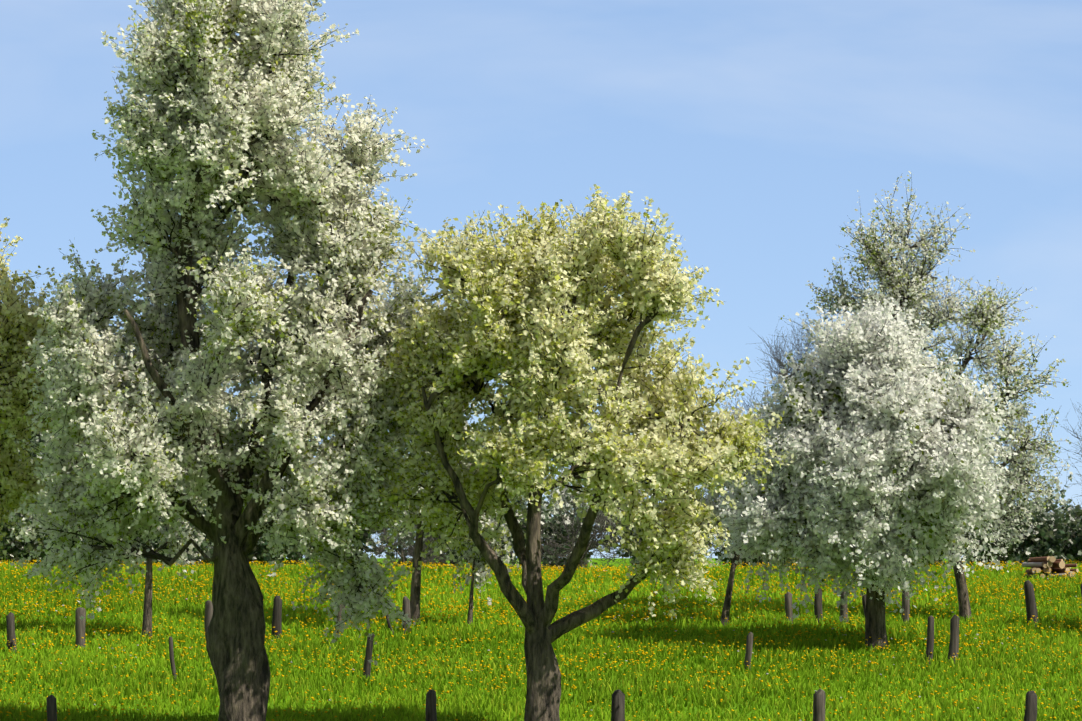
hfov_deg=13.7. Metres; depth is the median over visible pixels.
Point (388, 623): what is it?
fence post
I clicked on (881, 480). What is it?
white pear tree
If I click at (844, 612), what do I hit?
fence post
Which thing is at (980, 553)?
hedge bush
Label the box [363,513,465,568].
hedge bush
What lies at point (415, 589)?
orchard tree
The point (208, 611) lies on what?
fence post
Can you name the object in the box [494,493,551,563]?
hedge bush
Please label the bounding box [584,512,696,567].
hedge bush
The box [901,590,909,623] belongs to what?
fence post
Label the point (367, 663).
fence post
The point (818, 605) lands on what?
fence post
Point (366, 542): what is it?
hedge bush
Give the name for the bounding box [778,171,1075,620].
tall pear tree
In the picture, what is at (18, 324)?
pear tree
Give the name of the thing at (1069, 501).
tree
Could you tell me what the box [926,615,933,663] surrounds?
fence post
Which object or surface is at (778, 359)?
tree
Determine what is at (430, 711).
fence post
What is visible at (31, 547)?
hedge bush
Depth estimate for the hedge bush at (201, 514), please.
99.17 m
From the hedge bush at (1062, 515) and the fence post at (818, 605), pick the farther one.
the hedge bush at (1062, 515)
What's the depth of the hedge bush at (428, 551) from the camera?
98.32 m
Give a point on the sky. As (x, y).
(757, 126)
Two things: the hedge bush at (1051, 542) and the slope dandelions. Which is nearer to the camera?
the slope dandelions
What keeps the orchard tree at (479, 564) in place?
on the meadow ground at (600, 562)
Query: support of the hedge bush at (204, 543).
on the meadow ground at (600, 562)
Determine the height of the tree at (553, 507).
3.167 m
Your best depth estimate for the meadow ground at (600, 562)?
68.73 m
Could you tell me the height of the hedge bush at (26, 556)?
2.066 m
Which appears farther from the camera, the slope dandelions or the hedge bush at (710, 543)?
the hedge bush at (710, 543)
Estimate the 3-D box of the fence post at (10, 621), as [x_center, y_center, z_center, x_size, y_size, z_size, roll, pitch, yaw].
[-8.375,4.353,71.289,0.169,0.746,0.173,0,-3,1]
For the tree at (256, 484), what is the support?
on the meadow ground at (600, 562)
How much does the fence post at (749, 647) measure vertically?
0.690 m
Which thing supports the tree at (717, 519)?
on the meadow ground at (600, 562)
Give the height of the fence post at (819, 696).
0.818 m
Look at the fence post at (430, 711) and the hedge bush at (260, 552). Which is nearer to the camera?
the fence post at (430, 711)
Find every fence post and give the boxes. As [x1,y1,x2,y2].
[6,612,16,652]
[46,695,56,720]
[75,607,85,648]
[169,637,176,680]
[204,600,212,638]
[272,596,281,638]
[335,598,344,635]
[363,633,374,680]
[383,612,393,633]
[402,596,410,633]
[425,689,436,720]
[611,690,624,720]
[744,632,752,669]
[784,592,792,623]
[813,689,825,720]
[814,588,822,623]
[840,592,848,622]
[862,594,865,615]
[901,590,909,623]
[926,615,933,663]
[948,615,959,663]
[1024,580,1037,626]
[1024,691,1036,720]
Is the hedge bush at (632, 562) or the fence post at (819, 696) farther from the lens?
the hedge bush at (632, 562)
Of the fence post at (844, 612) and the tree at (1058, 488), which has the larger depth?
the tree at (1058, 488)
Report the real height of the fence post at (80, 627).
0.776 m
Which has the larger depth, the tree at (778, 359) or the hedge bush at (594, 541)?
the tree at (778, 359)
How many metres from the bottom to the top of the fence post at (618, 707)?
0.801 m
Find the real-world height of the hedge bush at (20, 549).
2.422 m
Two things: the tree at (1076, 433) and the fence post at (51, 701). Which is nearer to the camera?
the fence post at (51, 701)
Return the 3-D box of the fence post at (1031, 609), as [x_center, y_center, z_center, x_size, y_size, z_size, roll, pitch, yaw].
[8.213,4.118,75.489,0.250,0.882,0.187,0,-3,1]
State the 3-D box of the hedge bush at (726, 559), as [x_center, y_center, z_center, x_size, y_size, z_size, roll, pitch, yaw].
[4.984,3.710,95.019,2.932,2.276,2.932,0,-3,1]
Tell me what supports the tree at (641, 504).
on the meadow ground at (600, 562)
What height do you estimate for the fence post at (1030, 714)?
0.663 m
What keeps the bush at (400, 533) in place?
on the meadow ground at (600, 562)
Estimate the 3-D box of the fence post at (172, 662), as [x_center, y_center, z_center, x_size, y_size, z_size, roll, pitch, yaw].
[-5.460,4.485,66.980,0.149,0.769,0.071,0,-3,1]
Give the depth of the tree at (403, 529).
114.36 m
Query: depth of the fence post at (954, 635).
69.47 m
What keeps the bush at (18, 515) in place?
on the meadow ground at (600, 562)
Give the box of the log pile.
[1021,556,1078,578]
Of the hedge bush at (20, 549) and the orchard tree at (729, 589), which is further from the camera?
the hedge bush at (20, 549)
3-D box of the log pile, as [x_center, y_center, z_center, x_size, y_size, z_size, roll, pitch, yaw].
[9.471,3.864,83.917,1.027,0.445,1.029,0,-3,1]
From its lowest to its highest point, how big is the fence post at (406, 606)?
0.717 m
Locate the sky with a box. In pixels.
[0,0,1081,557]
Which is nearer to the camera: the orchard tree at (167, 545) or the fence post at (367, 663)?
the fence post at (367, 663)
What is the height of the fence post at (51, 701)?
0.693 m
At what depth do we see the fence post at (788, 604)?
75.07 m
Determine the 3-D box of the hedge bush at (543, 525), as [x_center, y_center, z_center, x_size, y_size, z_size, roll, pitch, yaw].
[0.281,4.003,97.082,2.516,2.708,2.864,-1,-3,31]
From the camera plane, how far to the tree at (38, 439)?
104.16 m
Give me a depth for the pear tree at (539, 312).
58.41 m
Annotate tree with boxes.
[0,217,77,558]
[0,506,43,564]
[3,0,462,720]
[14,426,59,508]
[24,347,231,640]
[223,439,289,523]
[305,435,421,542]
[351,184,793,720]
[365,245,503,623]
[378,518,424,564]
[417,462,526,625]
[484,477,574,567]
[541,470,620,568]
[585,484,724,557]
[694,393,802,624]
[705,481,752,566]
[710,283,1023,650]
[719,315,825,420]
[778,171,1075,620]
[993,472,1072,566]
[1027,489,1081,535]
[1049,401,1081,530]
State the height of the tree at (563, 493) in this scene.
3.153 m
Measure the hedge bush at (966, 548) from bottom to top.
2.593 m
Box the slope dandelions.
[0,560,1081,720]
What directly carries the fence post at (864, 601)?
on the meadow ground at (600, 562)
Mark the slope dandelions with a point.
(452, 607)
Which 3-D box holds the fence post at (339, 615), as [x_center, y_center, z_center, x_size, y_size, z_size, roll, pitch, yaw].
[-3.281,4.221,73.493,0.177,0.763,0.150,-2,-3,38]
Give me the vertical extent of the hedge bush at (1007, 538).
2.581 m
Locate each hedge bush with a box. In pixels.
[0,501,45,563]
[1,538,46,564]
[12,515,143,562]
[130,508,213,566]
[177,504,212,565]
[192,502,314,566]
[289,505,407,565]
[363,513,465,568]
[380,505,498,567]
[494,492,615,569]
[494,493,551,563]
[506,471,650,569]
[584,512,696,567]
[600,490,714,566]
[703,490,777,567]
[712,537,798,568]
[917,515,1012,566]
[935,509,1015,566]
[962,493,1063,566]
[997,504,1081,565]
[1055,504,1081,544]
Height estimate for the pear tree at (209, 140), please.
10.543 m
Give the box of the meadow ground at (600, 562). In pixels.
[0,558,1081,720]
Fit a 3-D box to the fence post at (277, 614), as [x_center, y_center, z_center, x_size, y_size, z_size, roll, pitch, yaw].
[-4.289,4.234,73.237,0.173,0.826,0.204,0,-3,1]

